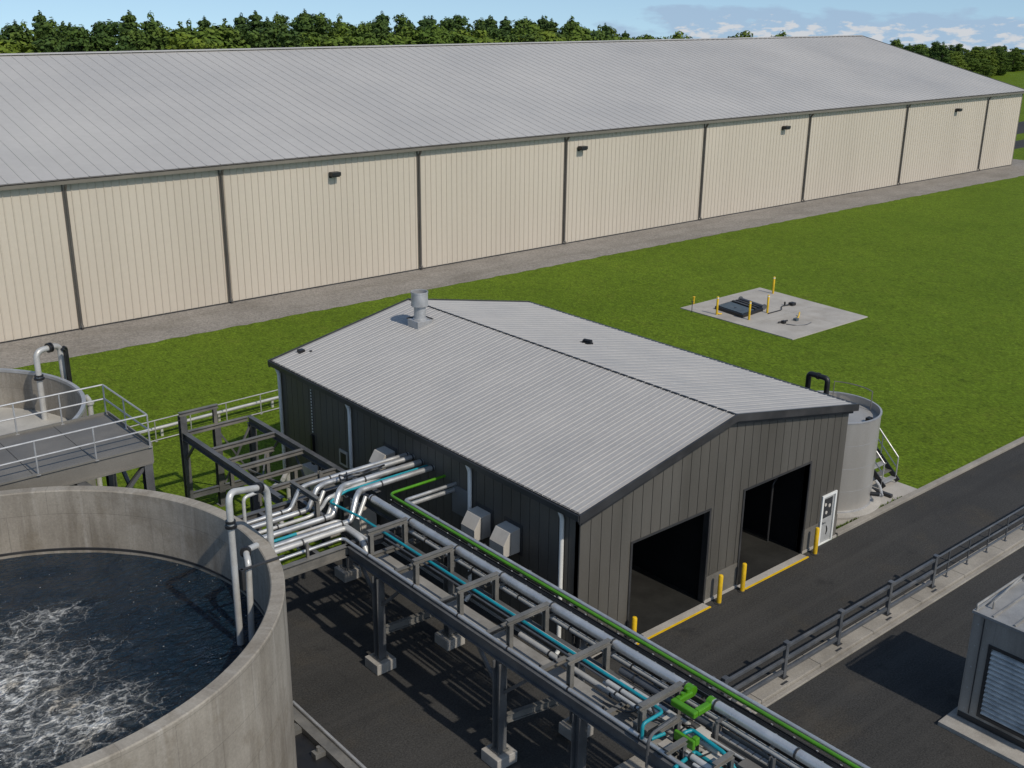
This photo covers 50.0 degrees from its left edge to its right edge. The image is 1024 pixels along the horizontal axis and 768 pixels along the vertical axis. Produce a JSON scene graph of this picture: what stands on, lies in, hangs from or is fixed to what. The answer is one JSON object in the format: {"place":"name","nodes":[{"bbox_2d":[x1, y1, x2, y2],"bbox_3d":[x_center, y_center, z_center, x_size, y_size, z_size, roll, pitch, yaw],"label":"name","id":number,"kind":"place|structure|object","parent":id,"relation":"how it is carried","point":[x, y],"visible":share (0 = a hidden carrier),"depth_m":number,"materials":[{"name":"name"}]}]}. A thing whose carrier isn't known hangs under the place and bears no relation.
{"place":"outdoors","nodes":[
{"label":"outdoors","id":0,"kind":"place"},
{"bbox_2d":[347,496,376,535],"bbox_3d":[-5.877,5.188,42.503,0.730,1.650,1.200,-15,25,-38],"label":"electric cabinet","id":1,"kind":"object","parent":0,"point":[361,526],"visible":0.15,"depth_m":42.02,"materials":[{"name":"metal"}]},
{"bbox_2d":[0,0,1023,52],"label":"sky","id":2,"kind":"structure","parent":0,"point":[969,23],"materials":[{"name":"blue"}]},
{"bbox_2d":[13,62,1023,564],"bbox_3d":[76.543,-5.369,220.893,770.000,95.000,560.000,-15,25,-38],"label":"lawn","id":3,"kind":"structure","parent":0,"point":[929,352],"depth_m":70.82,"materials":[{"name":"green plant"}]},
{"bbox_2d":[5,19,23,40],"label":"spruce tree","id":4,"kind":"object","parent":3,"relation":"on","point":[15,26],"visible":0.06,"depth_m":120.69,"materials":[{"name":"green plant"}]},
{"bbox_2d":[0,38,44,55],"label":"broadleaf tree","id":5,"kind":"object","parent":3,"relation":"on","point":[5,47],"visible":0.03,"depth_m":106.94,"materials":[{"name":"green plant"}]},
{"bbox_2d":[10,21,37,50],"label":"pine tree","id":6,"kind":"object","parent":3,"relation":"on","point":[27,36],"visible":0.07,"depth_m":114.35,"materials":[{"name":"green plant"}]},
{"bbox_2d":[0,368,95,485],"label":"concrete tank","id":7,"kind":"object","parent":3,"relation":"on","point":[16,385],"visible":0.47,"depth_m":45.77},
{"bbox_2d":[33,342,66,419],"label":"gooseneck pipe","id":8,"kind":"object","parent":7,"relation":"attached to","point":[39,377],"visible":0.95,"depth_m":44.97,"materials":[{"name":"grey metal"}]},
{"bbox_2d":[85,394,102,485],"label":"overflow pipe","id":9,"kind":"object","parent":7,"relation":"attached to","point":[91,412],"visible":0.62,"depth_m":43.71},
{"bbox_2d":[31,34,65,52],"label":"pine tree","id":10,"kind":"object","parent":3,"relation":"on","point":[45,45],"visible":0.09,"depth_m":110.89,"materials":[{"name":"green plant"}]},
{"bbox_2d":[33,17,68,51],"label":"pine tree","id":11,"kind":"object","parent":3,"relation":"on","point":[46,28],"visible":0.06,"depth_m":115.04,"materials":[{"name":"green plant"}]},
{"bbox_2d":[55,25,97,53],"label":"pine tree","id":12,"kind":"object","parent":3,"relation":"on","point":[76,34],"visible":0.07,"depth_m":113.06,"materials":[{"name":"green plant"}]},
{"bbox_2d":[0,384,155,490],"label":"walkway platform","id":13,"kind":"structure","parent":3,"relation":"on","point":[80,451],"depth_m":35.70,"materials":[{"name":"metal"}]},
{"bbox_2d":[88,19,137,52],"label":"pine tree","id":14,"kind":"object","parent":3,"relation":"on","point":[105,39],"visible":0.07,"depth_m":113.78,"materials":[{"name":"green plant"}]},
{"bbox_2d":[117,10,139,42],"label":"spruce tree","id":15,"kind":"object","parent":3,"relation":"on","point":[129,19],"visible":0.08,"depth_m":129.47,"materials":[{"name":"green plant"}]},
{"bbox_2d":[118,27,150,52],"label":"pine tree","id":16,"kind":"object","parent":3,"relation":"on","point":[135,36],"visible":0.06,"depth_m":117.43,"materials":[{"name":"green plant"}]},
{"bbox_2d":[0,486,296,767],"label":"concrete tank","id":17,"kind":"object","parent":3,"relation":"on","point":[237,712],"visible":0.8,"depth_m":29.05,"materials":[{"name":"concrete"}]},
{"bbox_2d":[0,552,263,767],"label":"water","id":18,"kind":"structure","parent":17,"relation":"in","point":[98,650],"depth_m":28.66,"materials":[{"name":"liquid"}]},
{"bbox_2d":[225,482,284,645],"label":"gooseneck pipe","id":19,"kind":"object","parent":17,"relation":"attached to","point":[231,523],"visible":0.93,"depth_m":28.27,"materials":[{"name":"grey metal"}]},
{"bbox_2d":[240,542,258,641],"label":"drop pipe","id":20,"kind":"object","parent":19,"relation":"attached to","point":[245,552],"visible":0.96,"depth_m":28.66,"materials":[{"name":"grey metal"}]},
{"bbox_2d":[137,12,162,47],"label":"pine tree","id":21,"kind":"object","parent":3,"relation":"on","point":[151,23],"visible":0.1,"depth_m":125.05,"materials":[{"name":"green plant"}]},
{"bbox_2d":[141,23,179,51],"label":"pine tree","id":22,"kind":"object","parent":3,"relation":"on","point":[160,34],"visible":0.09,"depth_m":118.25,"materials":[{"name":"green plant"}]},
{"bbox_2d":[163,31,230,50],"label":"broadleaf tree","id":23,"kind":"object","parent":3,"relation":"on","point":[180,43],"visible":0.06,"depth_m":118.20,"materials":[{"name":"green plant"}]},
{"bbox_2d":[157,26,250,48],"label":"broadleaf tree","id":24,"kind":"object","parent":3,"relation":"on","point":[213,36],"visible":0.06,"depth_m":123.87,"materials":[{"name":"green plant"}]},
{"bbox_2d":[130,389,278,441],"bbox_3d":[-15.715,1.889,52.724,11.006,1.086,0.124,-16,25,-39],"label":"lawn handrail","id":25,"kind":"object","parent":3,"relation":"on","point":[190,420],"visible":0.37,"depth_m":53.80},
{"bbox_2d":[137,396,278,435],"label":"ground pipe","id":26,"kind":"object","parent":3,"relation":"on","point":[218,416],"visible":0.47,"depth_m":54.35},
{"bbox_2d":[210,25,250,46],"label":"pine tree","id":27,"kind":"object","parent":3,"relation":"on","point":[229,34],"visible":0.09,"depth_m":125.30,"materials":[{"name":"green plant"}]},
{"bbox_2d":[233,12,250,42],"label":"spruce tree","id":28,"kind":"object","parent":3,"relation":"on","point":[240,21],"visible":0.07,"depth_m":138.01,"materials":[{"name":"green plant"}]},
{"bbox_2d":[247,10,262,33],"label":"spruce tree","id":29,"kind":"object","parent":3,"relation":"on","point":[255,18],"visible":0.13,"depth_m":147.03,"materials":[{"name":"green plant"}]},
{"bbox_2d":[241,28,273,49],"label":"pine tree","id":30,"kind":"object","parent":3,"relation":"on","point":[255,38],"visible":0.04,"depth_m":126.23,"materials":[{"name":"green plant"}]},
{"bbox_2d":[258,24,280,47],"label":"pine tree","id":31,"kind":"object","parent":3,"relation":"on","point":[271,33],"visible":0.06,"depth_m":132.09,"materials":[{"name":"green plant"}]},
{"bbox_2d":[177,403,380,547],"bbox_3d":[-8.949,4.124,41.572,3.250,4.410,9.800,-15,25,-38],"label":"steel gantry","id":32,"kind":"object","parent":3,"relation":"on","point":[187,438],"visible":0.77,"depth_m":42.88,"materials":[{"name":"metal"}]},
{"bbox_2d":[275,27,308,47],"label":"pine tree","id":33,"kind":"object","parent":3,"relation":"on","point":[288,38],"visible":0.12,"depth_m":126.59,"materials":[{"name":"green plant"}]},
{"bbox_2d":[285,13,322,44],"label":"pine tree","id":34,"kind":"object","parent":3,"relation":"on","point":[305,23],"visible":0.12,"depth_m":133.70,"materials":[{"name":"green plant"}]},
{"bbox_2d":[304,12,336,38],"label":"pine tree","id":35,"kind":"object","parent":3,"relation":"on","point":[323,27],"visible":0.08,"depth_m":138.05,"materials":[{"name":"green plant"}]},
{"bbox_2d":[299,32,345,46],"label":"broadleaf tree","id":36,"kind":"object","parent":3,"relation":"on","point":[327,42],"visible":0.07,"depth_m":131.88,"materials":[{"name":"green plant"}]},
{"bbox_2d":[324,22,349,42],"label":"broadleaf tree","id":37,"kind":"object","parent":3,"relation":"on","point":[340,31],"visible":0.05,"depth_m":139.63,"materials":[{"name":"green plant"}]},
{"bbox_2d":[333,32,378,47],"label":"broadleaf tree","id":38,"kind":"object","parent":3,"relation":"on","point":[357,40],"visible":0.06,"depth_m":133.08,"materials":[{"name":"green plant"}]},
{"bbox_2d":[344,21,380,45],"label":"tree","id":39,"kind":"object","parent":3,"relation":"on","point":[363,30],"visible":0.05,"depth_m":136.34,"materials":[{"name":"green plant"}]},
{"bbox_2d":[372,19,392,40],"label":"pine tree","id":40,"kind":"object","parent":3,"relation":"on","point":[379,24],"visible":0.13,"depth_m":143.64,"materials":[{"name":"green plant"}]},
{"bbox_2d":[368,33,407,46],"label":"broadleaf tree","id":41,"kind":"object","parent":3,"relation":"on","point":[390,40],"visible":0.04,"depth_m":137.68,"materials":[{"name":"green plant"}]},
{"bbox_2d":[391,13,414,33],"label":"pine tree","id":42,"kind":"object","parent":3,"relation":"on","point":[400,19],"visible":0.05,"depth_m":150.80,"materials":[{"name":"green plant"}]},
{"bbox_2d":[380,27,427,46],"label":"broadleaf tree","id":43,"kind":"object","parent":3,"relation":"on","point":[410,37],"visible":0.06,"depth_m":139.58,"materials":[{"name":"green plant"}]},
{"bbox_2d":[412,23,465,45],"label":"broadleaf tree","id":44,"kind":"object","parent":3,"relation":"on","point":[436,36],"visible":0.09,"depth_m":139.59,"materials":[{"name":"green plant"}]},
{"bbox_2d":[435,17,457,34],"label":"pine tree","id":45,"kind":"object","parent":3,"relation":"on","point":[448,24],"visible":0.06,"depth_m":148.56,"materials":[{"name":"green plant"}]},
{"bbox_2d":[419,28,479,44],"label":"broadleaf tree","id":46,"kind":"object","parent":3,"relation":"on","point":[468,39],"depth_m":141.82,"materials":[{"name":"green plant"}]},
{"bbox_2d":[452,15,473,34],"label":"pine tree","id":47,"kind":"object","parent":3,"relation":"on","point":[462,20],"visible":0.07,"depth_m":151.39,"materials":[{"name":"green plant"}]},
{"bbox_2d":[466,28,511,42],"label":"broadleaf tree","id":48,"kind":"object","parent":3,"relation":"on","point":[479,33],"visible":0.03,"depth_m":146.81,"materials":[{"name":"green plant"}]},
{"bbox_2d":[0,35,1023,343],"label":"storage barn","id":49,"kind":"structure","parent":3,"relation":"on","point":[134,185],"depth_m":87.98,"materials":[{"name":"paint"}]},
{"bbox_2d":[0,159,1023,368],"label":"gravel strip","id":50,"kind":"object","parent":3,"relation":"on","point":[80,342],"visible":0.98,"depth_m":82.64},
{"bbox_2d":[509,21,544,34],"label":"broadleaf tree","id":51,"kind":"object","parent":3,"relation":"on","point":[532,27],"visible":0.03,"depth_m":159.66,"materials":[{"name":"green plant"}]},
{"bbox_2d":[521,31,543,43],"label":"pine tree","id":52,"kind":"object","parent":3,"relation":"on","point":[532,37],"visible":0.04,"depth_m":150.49,"materials":[{"name":"green plant"}]},
{"bbox_2d":[516,27,565,43],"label":"broadleaf tree","id":53,"kind":"object","parent":3,"relation":"on","point":[546,35],"visible":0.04,"depth_m":153.51,"materials":[{"name":"green plant"}]},
{"bbox_2d":[267,289,858,657],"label":"equipment shed","id":54,"kind":"structure","parent":3,"relation":"on","point":[621,476],"depth_m":39.32,"materials":[{"name":"paint"}]},
{"bbox_2d":[390,475,860,767],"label":"pipe","id":55,"kind":"object","parent":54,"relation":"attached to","point":[740,699],"visible":1,"depth_m":28.71,"materials":[{"name":"metal"}]},
{"bbox_2d":[404,482,869,767],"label":"pipe","id":56,"kind":"object","parent":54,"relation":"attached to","point":[746,698],"visible":0.95,"depth_m":28.77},
{"bbox_2d":[766,478,777,541],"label":"riser pipe","id":57,"kind":"object","parent":54,"relation":"on","point":[770,507],"visible":0.97,"depth_m":42.49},
{"bbox_2d":[818,490,837,545],"bbox_3d":[12.206,5.196,42.655,0.940,2.120,0.236,-15,25,-38],"label":"door","id":58,"kind":"structure","parent":54,"relation":"in","point":[828,506],"depth_m":42.64,"materials":[{"name":"white paint"}]},
{"bbox_2d":[564,27,598,42],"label":"broadleaf tree","id":59,"kind":"object","parent":3,"relation":"on","point":[582,36],"visible":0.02,"depth_m":155.91,"materials":[{"name":"green plant"}]},
{"bbox_2d":[681,288,867,339],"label":"concrete pad","id":60,"kind":"object","parent":3,"relation":"on","point":[821,317],"visible":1,"depth_m":73.75,"materials":[{"name":"concrete"}]},
{"bbox_2d":[715,296,766,317],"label":"access hatch","id":61,"kind":"object","parent":60,"relation":"on","point":[739,307],"visible":0.9,"depth_m":74.59,"materials":[{"name":"grey metal"}]},
{"bbox_2d":[836,476,915,525],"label":"slab","id":62,"kind":"structure","parent":3,"relation":"on","point":[896,489],"depth_m":47.51,"materials":[{"name":"concrete"}]},
{"bbox_2d":[805,371,882,519],"bbox_3d":[13.348,2.102,45.958,4.640,5.686,4.640,-15,25,-38],"label":"storage tank","id":63,"kind":"object","parent":62,"relation":"on","point":[859,496],"visible":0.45,"depth_m":44.84,"materials":[{"name":"metal"}]},
{"bbox_2d":[873,429,899,488],"bbox_3d":[15.377,2.837,48.129,1.930,2.900,2.860,-15,25,-38],"label":"steel stair","id":64,"kind":"object","parent":62,"relation":"on","point":[887,467],"visible":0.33,"depth_m":48.12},
{"bbox_2d":[933,41,950,63],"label":"pine tree","id":65,"kind":"object","parent":3,"relation":"on","point":[944,53],"visible":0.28,"depth_m":218.00,"materials":[{"name":"green plant"}]},
{"bbox_2d":[965,58,981,73],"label":"broadleaf tree","id":66,"kind":"object","parent":3,"relation":"on","point":[972,64],"visible":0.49,"depth_m":295.24,"materials":[{"name":"green plant"}]},
{"bbox_2d":[972,58,994,76],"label":"broadleaf tree","id":67,"kind":"object","parent":3,"relation":"on","point":[986,69],"visible":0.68,"depth_m":298.69,"materials":[{"name":"green plant"}]},
{"bbox_2d":[994,52,1012,74],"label":"broadleaf tree","id":68,"kind":"object","parent":3,"relation":"on","point":[1003,58],"visible":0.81,"depth_m":319.10,"materials":[{"name":"green plant"}]},
{"bbox_2d":[1005,51,1023,71],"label":"broadleaf tree","id":69,"kind":"object","parent":3,"relation":"on","point":[1015,65],"visible":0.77,"depth_m":338.54,"materials":[{"name":"green plant"}]},
{"bbox_2d":[285,443,1023,767],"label":"road","id":70,"kind":"structure","parent":0,"point":[889,699],"depth_m":35.33,"materials":[{"name":"asphalt"}]},
{"bbox_2d":[293,701,365,767],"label":"service trench","id":71,"kind":"object","parent":70,"relation":"on","point":[316,747],"visible":0.66,"depth_m":30.53,"materials":[{"name":"grey concrete"}]},
{"bbox_2d":[236,470,808,767],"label":"pipe rack","id":72,"kind":"object","parent":70,"relation":"on","point":[580,723],"visible":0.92,"depth_m":30.49,"materials":[{"name":"metal"}]},
{"bbox_2d":[258,476,384,533],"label":"pipe","id":73,"kind":"object","parent":72,"relation":"on","point":[311,515],"visible":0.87,"depth_m":36.26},
{"bbox_2d":[275,520,367,542],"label":"pipe","id":74,"kind":"object","parent":72,"relation":"on","point":[318,527],"visible":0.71,"depth_m":35.50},
{"bbox_2d":[247,452,408,524],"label":"pipe","id":75,"kind":"object","parent":72,"relation":"on","point":[291,505],"visible":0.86,"depth_m":37.31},
{"bbox_2d":[250,454,414,529],"bbox_3d":[-7.108,3.956,36.593,9.659,0.860,0.386,-16,26,-40],"label":"pipe","id":76,"kind":"object","parent":72,"relation":"on","point":[315,491],"visible":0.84,"depth_m":37.10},
{"bbox_2d":[262,458,423,539],"bbox_3d":[-6.436,4.111,36.151,0.714,0.879,9.286,18,26,41],"label":"pipe","id":77,"kind":"object","parent":72,"relation":"on","point":[337,498],"visible":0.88,"depth_m":36.60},
{"bbox_2d":[274,465,434,547],"bbox_3d":[-5.868,4.265,35.747,0.726,0.866,8.988,18,26,40],"label":"pipe","id":78,"kind":"object","parent":72,"relation":"on","point":[360,491],"visible":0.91,"depth_m":36.24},
{"bbox_2d":[275,526,499,639],"bbox_3d":[-4.561,6.296,31.507,4.515,0.681,7.770,-15,25,-38],"label":"pipe","id":79,"kind":"object","parent":72,"relation":"on","point":[332,532],"visible":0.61,"depth_m":34.70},
{"bbox_2d":[279,537,689,767],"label":"pipe","id":80,"kind":"object","parent":72,"relation":"on","point":[548,675],"visible":0.95,"depth_m":29.21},
{"bbox_2d":[330,465,662,739],"bbox_3d":[-1.440,5.771,31.598,3.965,0.596,15.696,-8,21,-24],"label":"pipe","id":81,"kind":"object","parent":72,"relation":"on","point":[633,691],"visible":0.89,"depth_m":30.11,"materials":[{"name":"metal"}]},
{"bbox_2d":[368,494,689,687],"bbox_3d":[-0.204,5.584,31.581,0.297,0.290,13.800,-15,25,-38],"label":"pipe","id":82,"kind":"object","parent":72,"relation":"on","point":[670,677],"visible":0.96,"depth_m":30.44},
{"bbox_2d":[377,554,698,767],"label":"pipe","id":83,"kind":"object","parent":72,"relation":"hanging from","point":[588,692],"visible":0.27,"depth_m":29.76,"materials":[{"name":"metal"}]},
{"bbox_2d":[384,537,738,763],"bbox_3d":[2.890,7.726,27.407,0.060,0.058,21.500,-15,25,-38],"label":"pipe","id":84,"kind":"object","parent":72,"relation":"on","point":[523,626],"visible":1,"depth_m":30.84,"materials":[{"name":"metal"}]},
{"bbox_2d":[399,525,802,767],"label":"pipe","id":85,"kind":"object","parent":72,"relation":"on","point":[715,717],"visible":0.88,"depth_m":28.32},
{"bbox_2d":[465,582,744,759],"bbox_3d":[3.043,7.675,27.526,0.072,0.070,21.500,-15,25,-38],"label":"pipe","id":86,"kind":"object","parent":72,"relation":"on","point":[725,748],"visible":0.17,"depth_m":25.64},
{"bbox_2d":[390,499,845,767],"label":"pipe","id":87,"kind":"object","parent":72,"relation":"on","point":[705,691],"visible":0.52,"depth_m":28.23,"materials":[{"name":"grey metal"}]},
{"bbox_2d":[518,631,726,767],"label":"pipe","id":88,"kind":"object","parent":72,"relation":"on","point":[580,673],"visible":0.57,"depth_m":28.80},
{"bbox_2d":[606,687,646,712],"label":"pipe","id":89,"kind":"object","parent":72,"relation":"on","point":[621,697],"visible":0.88,"depth_m":27.13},
{"bbox_2d":[409,487,851,767],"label":"pipe","id":90,"kind":"object","parent":72,"relation":"on","point":[433,496],"visible":0.23,"depth_m":34.56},
{"bbox_2d":[632,714,659,736],"bbox_3d":[3.193,8.128,26.116,0.474,0.185,0.474,-15,25,-38],"label":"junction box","id":91,"kind":"object","parent":72,"relation":"attached to","point":[651,726],"visible":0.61,"depth_m":26.00,"materials":[{"name":"metal"}]},
{"bbox_2d":[619,679,690,726],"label":"pipe","id":92,"kind":"object","parent":72,"relation":"on","point":[669,711],"visible":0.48,"depth_m":26.75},
{"bbox_2d":[605,679,718,754],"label":"pipe","id":93,"kind":"object","parent":72,"relation":"on","point":[627,694],"visible":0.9,"depth_m":26.98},
{"bbox_2d":[618,666,720,730],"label":"pipe","id":94,"kind":"object","parent":72,"relation":"on","point":[654,690],"visible":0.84,"depth_m":27.43,"materials":[{"name":"metal"}]},
{"bbox_2d":[670,683,715,718],"bbox_3d":[4.304,7.537,26.139,0.875,0.311,0.850,-15,25,-38],"label":"pipe bend","id":95,"kind":"object","parent":72,"relation":"attached to","point":[689,691],"visible":1,"depth_m":25.97,"materials":[{"name":"green paint"}]},
{"bbox_2d":[677,749,711,767],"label":"pipe","id":96,"kind":"object","parent":72,"relation":"on","point":[694,758],"visible":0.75,"depth_m":24.90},
{"bbox_2d":[674,729,699,750],"bbox_3d":[4.048,8.207,25.416,0.240,0.280,0.600,-15,25,-38],"label":"pipe bend","id":97,"kind":"object","parent":96,"relation":"attached to","point":[693,742],"visible":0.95,"depth_m":25.24,"materials":[{"name":"green paint"}]},
{"bbox_2d":[682,728,736,767],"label":"pipe","id":98,"kind":"object","parent":72,"relation":"on","point":[707,740],"visible":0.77,"depth_m":25.39,"materials":[{"name":"metal"}]},
{"bbox_2d":[718,727,787,767],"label":"grating walkway","id":99,"kind":"structure","parent":72,"relation":"on","point":[744,748],"depth_m":25.36,"materials":[{"name":"metal"}]},
{"bbox_2d":[712,699,831,767],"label":"pipe","id":100,"kind":"object","parent":72,"relation":"on","point":[799,754],"visible":1,"depth_m":24.82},
{"bbox_2d":[714,574,723,604],"bbox_3d":[7.277,7.170,38.393,0.340,1.123,0.340,-15,25,-38],"label":"bollard","id":101,"kind":"object","parent":70,"relation":"on","point":[718,601],"visible":1,"depth_m":38.36,"materials":[{"name":"metal"}]},
{"bbox_2d":[737,563,746,592],"bbox_3d":[8.267,6.900,39.191,0.340,1.123,0.340,-15,25,-38],"label":"bollard","id":102,"kind":"object","parent":70,"relation":"on","point":[741,589],"visible":1,"depth_m":39.15,"materials":[{"name":"metal"}]},
{"bbox_2d":[614,523,1023,767],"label":"divider kerb","id":103,"kind":"structure","parent":70,"relation":"on","point":[799,675],"depth_m":37.06,"materials":[{"name":"concrete"}]},
{"bbox_2d":[657,554,939,739],"bbox_3d":[9.585,8.239,34.759,14.910,1.270,0.370,-15,25,-38],"label":"guard rail","id":104,"kind":"object","parent":103,"relation":"on","point":[787,656],"visible":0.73,"depth_m":35.48,"materials":[{"name":"metal"}]},
{"bbox_2d":[935,506,1023,578],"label":"guardrail","id":105,"kind":"object","parent":103,"relation":"on","point":[969,548],"visible":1,"depth_m":41.38,"materials":[{"name":"metal"}]},
{"bbox_2d":[835,436,1023,535],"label":"road kerb","id":106,"kind":"structure","parent":70,"relation":"on","point":[912,494],"depth_m":47.60,"materials":[{"name":"concrete"}]},
{"bbox_2d":[938,574,1023,767],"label":"cooling unit","id":107,"kind":"object","parent":70,"relation":"on","point":[987,714],"visible":1,"depth_m":31.27,"materials":[{"name":"metal"}]},
{"bbox_2d":[1014,121,1023,148],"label":"path","id":108,"kind":"structure","parent":0,"point":[1019,143],"depth_m":178.64,"materials":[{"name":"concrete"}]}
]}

